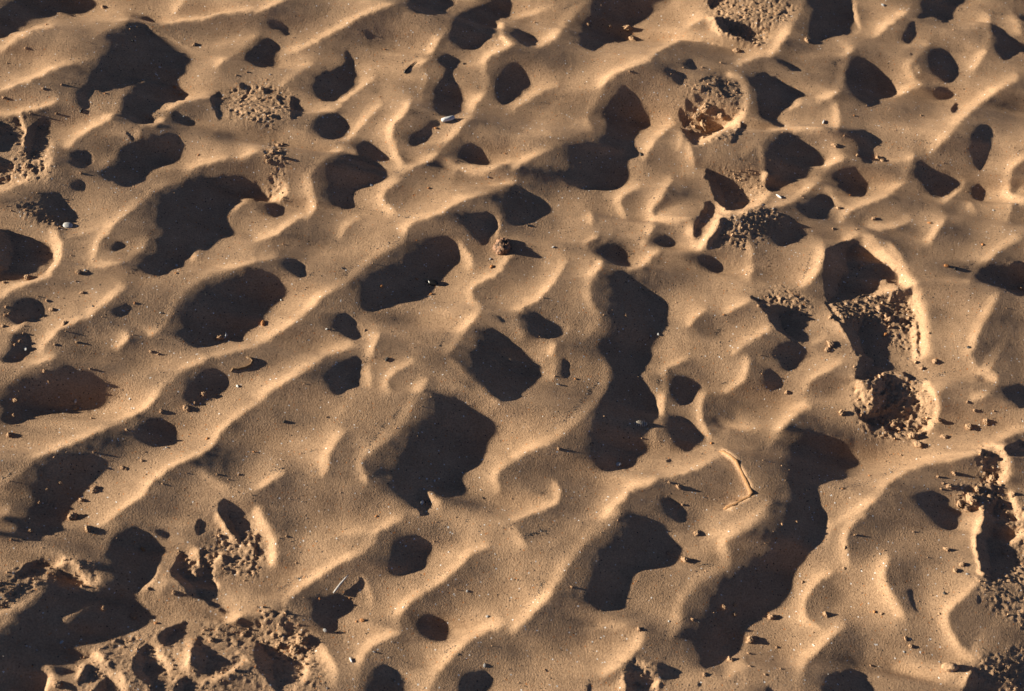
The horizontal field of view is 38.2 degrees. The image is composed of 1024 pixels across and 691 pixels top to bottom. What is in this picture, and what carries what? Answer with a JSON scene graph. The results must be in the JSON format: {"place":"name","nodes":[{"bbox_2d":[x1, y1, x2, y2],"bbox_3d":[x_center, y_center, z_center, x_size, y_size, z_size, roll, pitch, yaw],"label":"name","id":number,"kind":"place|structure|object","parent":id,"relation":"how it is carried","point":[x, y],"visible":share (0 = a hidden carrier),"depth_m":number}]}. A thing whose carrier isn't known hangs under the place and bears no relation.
{"place":"outdoors","nodes":[
{"label":"outdoors","id":0,"kind":"place"},
{"bbox_2d":[0,0,1023,690],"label":"beach sand","id":1,"kind":"structure","parent":0,"point":[474,408],"depth_m":1.51},
{"bbox_2d":[52,680,60,687],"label":"sand clod","id":2,"kind":"object","parent":1,"relation":"on","point":[56,684],"visible":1,"depth_m":1.25},
{"bbox_2d":[62,222,72,227],"bbox_3d":[-0.455,-0.123,1.514,0.011,0.004,0.008,8,48,-2],"label":"buried shell","id":3,"kind":"object","parent":1,"relation":"on","point":[67,225],"visible":1,"depth_m":1.51},
{"bbox_2d":[67,512,76,519],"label":"sand clod","id":4,"kind":"object","parent":1,"relation":"on","point":[72,516],"visible":1,"depth_m":1.35},
{"bbox_2d":[85,525,89,532],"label":"sand clod","id":5,"kind":"object","parent":1,"relation":"on","point":[87,528],"visible":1,"depth_m":1.34},
{"bbox_2d":[90,485,97,492],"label":"sand clod","id":6,"kind":"object","parent":1,"relation":"on","point":[94,489],"visible":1,"depth_m":1.36},
{"bbox_2d":[183,405,189,411],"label":"sand clod","id":7,"kind":"object","parent":1,"relation":"on","point":[186,408],"visible":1,"depth_m":1.41},
{"bbox_2d":[214,335,223,339],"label":"sand clod","id":8,"kind":"object","parent":1,"relation":"on","point":[219,337],"visible":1,"depth_m":1.46},
{"bbox_2d":[230,356,253,371],"bbox_3d":[-0.262,0.020,1.438,0.010,0.004,0.024,39,64,23],"label":"curled weed","id":9,"kind":"object","parent":1,"relation":"on","point":[243,367],"visible":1,"depth_m":1.44},
{"bbox_2d":[241,630,247,636],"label":"sand clod","id":10,"kind":"object","parent":1,"relation":"on","point":[245,633],"visible":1,"depth_m":1.31},
{"bbox_2d":[275,643,281,648],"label":"sand clod","id":11,"kind":"object","parent":1,"relation":"on","point":[278,645],"visible":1,"depth_m":1.31},
{"bbox_2d":[289,644,299,654],"bbox_3d":[-0.193,0.269,1.308,0.009,0.005,0.010,-36,70,-1],"label":"sand clod","id":12,"kind":"object","parent":1,"relation":"on","point":[294,650],"visible":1,"depth_m":1.31},
{"bbox_2d":[296,636,305,644],"bbox_3d":[-0.187,0.261,1.311,0.011,0.005,0.008,-23,65,-12],"label":"sand clod","id":13,"kind":"object","parent":1,"relation":"on","point":[299,640],"visible":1,"depth_m":1.31},
{"bbox_2d":[333,575,347,592],"bbox_3d":[-0.155,0.216,1.339,0.013,0.006,0.017,4,56,3],"label":"quill","id":14,"kind":"object","parent":1,"relation":"on","point":[338,586],"visible":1,"depth_m":1.34},
{"bbox_2d":[425,279,437,285],"bbox_3d":[-0.083,-0.066,1.545,0.014,0.005,0.008,16,41,6],"label":"black stone","id":15,"kind":"object","parent":1,"relation":"on","point":[433,282],"visible":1,"depth_m":1.54},
{"bbox_2d":[441,115,454,121],"bbox_3d":[-0.071,-0.252,1.644,0.015,0.006,0.010,4,56,3],"label":"white rod","id":16,"kind":"object","parent":1,"relation":"on","point":[448,118],"visible":1,"depth_m":1.64},
{"bbox_2d":[493,237,510,254],"bbox_3d":[-0.011,-0.105,1.575,0.019,0.015,0.021,34,62,21],"label":"clod","id":17,"kind":"object","parent":1,"relation":"on","point":[501,246],"visible":1,"depth_m":1.57},
{"bbox_2d":[4,7,1006,685],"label":"loose grains","id":18,"kind":"object","parent":1,"relation":"on","point":[528,363],"visible":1,"depth_m":1.46},
{"bbox_2d":[0,2,1020,683],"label":"dark grit","id":19,"kind":"object","parent":1,"relation":"on","point":[588,390],"visible":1,"depth_m":1.50},
{"bbox_2d":[0,0,1023,690],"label":"sand crumbs","id":20,"kind":"object","parent":1,"relation":"on","point":[260,548],"visible":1,"depth_m":1.39},
{"bbox_2d":[29,29,996,684],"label":"shell flecks","id":21,"kind":"object","parent":1,"relation":"on","point":[531,397],"visible":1,"depth_m":1.48},
{"bbox_2d":[621,25,632,30],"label":"sand clod","id":22,"kind":"object","parent":1,"relation":"on","point":[627,27],"visible":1,"depth_m":1.80},
{"bbox_2d":[628,35,635,40],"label":"sand clod","id":23,"kind":"object","parent":1,"relation":"on","point":[631,37],"visible":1,"depth_m":1.80},
{"bbox_2d":[634,420,647,426],"bbox_3d":[0.128,0.078,1.470,0.014,0.006,0.008,8,38,-12],"label":"striped shell","id":24,"kind":"object","parent":1,"relation":"on","point":[640,423],"visible":1,"depth_m":1.47},
{"bbox_2d":[681,556,688,562],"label":"sand clod","id":25,"kind":"object","parent":1,"relation":"on","point":[684,559],"visible":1,"depth_m":1.39},
{"bbox_2d":[692,112,700,120],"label":"sand clod","id":26,"kind":"object","parent":1,"relation":"on","point":[696,116],"visible":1,"depth_m":1.72},
{"bbox_2d":[700,118,708,131],"bbox_3d":[0.224,-0.257,1.721,0.010,0.010,0.022,-15,84,10],"label":"sand clod","id":27,"kind":"object","parent":1,"relation":"on","point":[704,125],"visible":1,"depth_m":1.72},
{"bbox_2d":[700,103,708,112],"bbox_3d":[0.224,-0.276,1.718,0.009,0.009,0.010,35,63,21],"label":"sand clod","id":28,"kind":"object","parent":1,"relation":"on","point":[704,108],"visible":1,"depth_m":1.72},
{"bbox_2d":[717,113,724,119],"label":"sand clod","id":29,"kind":"object","parent":1,"relation":"on","point":[720,115],"visible":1,"depth_m":1.72},
{"bbox_2d":[719,450,753,509],"bbox_3d":[0.219,0.130,1.441,0.031,0.012,0.068,1,56,1],"label":"twig","id":30,"kind":"object","parent":1,"relation":"on","point":[751,492],"visible":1,"depth_m":1.43},
{"bbox_2d":[746,635,754,642],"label":"sand clod","id":31,"kind":"object","parent":1,"relation":"on","point":[751,638],"visible":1,"depth_m":1.36},
{"bbox_2d":[767,614,775,619],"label":"sand clod","id":32,"kind":"object","parent":1,"relation":"on","point":[771,616],"visible":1,"depth_m":1.37},
{"bbox_2d":[827,339,834,347],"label":"sand clod","id":33,"kind":"object","parent":1,"relation":"on","point":[830,343],"visible":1,"depth_m":1.55},
{"bbox_2d":[886,316,892,321],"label":"sand clod","id":34,"kind":"object","parent":1,"relation":"on","point":[889,319],"visible":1,"depth_m":1.58},
{"bbox_2d":[907,432,914,438],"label":"sand clod","id":35,"kind":"object","parent":1,"relation":"on","point":[911,435],"visible":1,"depth_m":1.52},
{"bbox_2d":[914,441,922,448],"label":"sand clod","id":36,"kind":"object","parent":1,"relation":"on","point":[917,444],"visible":1,"depth_m":1.51},
{"bbox_2d":[935,418,942,423],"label":"sand clod","id":37,"kind":"object","parent":1,"relation":"on","point":[938,420],"visible":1,"depth_m":1.52},
{"bbox_2d":[940,434,947,438],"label":"sand clod","id":38,"kind":"object","parent":1,"relation":"on","point":[943,436],"visible":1,"depth_m":1.52},
{"bbox_2d":[941,662,957,671],"bbox_3d":[0.399,0.293,1.349,0.016,0.008,0.009,0,46,2],"label":"oval clod","id":39,"kind":"object","parent":1,"relation":"on","point":[949,666],"visible":1,"depth_m":1.35},
{"bbox_2d":[956,500,962,507],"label":"sand clod","id":40,"kind":"object","parent":1,"relation":"on","point":[959,504],"visible":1,"depth_m":1.46},
{"bbox_2d":[964,504,971,511],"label":"sand clod","id":41,"kind":"object","parent":1,"relation":"on","point":[967,507],"visible":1,"depth_m":1.46},
{"bbox_2d":[965,423,971,429],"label":"sand clod","id":42,"kind":"object","parent":1,"relation":"on","point":[969,426],"visible":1,"depth_m":1.52},
{"bbox_2d":[966,493,977,504],"bbox_3d":[0.455,0.152,1.465,0.010,0.008,0.014,-36,63,-22],"label":"sand clod","id":43,"kind":"object","parent":1,"relation":"on","point":[971,498],"visible":1,"depth_m":1.46},
{"bbox_2d":[974,485,980,492],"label":"sand clod","id":44,"kind":"object","parent":1,"relation":"on","point":[977,489],"visible":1,"depth_m":1.47},
{"bbox_2d":[983,418,989,425],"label":"sand clod","id":45,"kind":"object","parent":1,"relation":"on","point":[986,421],"visible":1,"depth_m":1.53},
{"bbox_2d":[989,475,995,480],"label":"sand clod","id":46,"kind":"object","parent":1,"relation":"on","point":[992,478],"visible":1,"depth_m":1.49}
]}

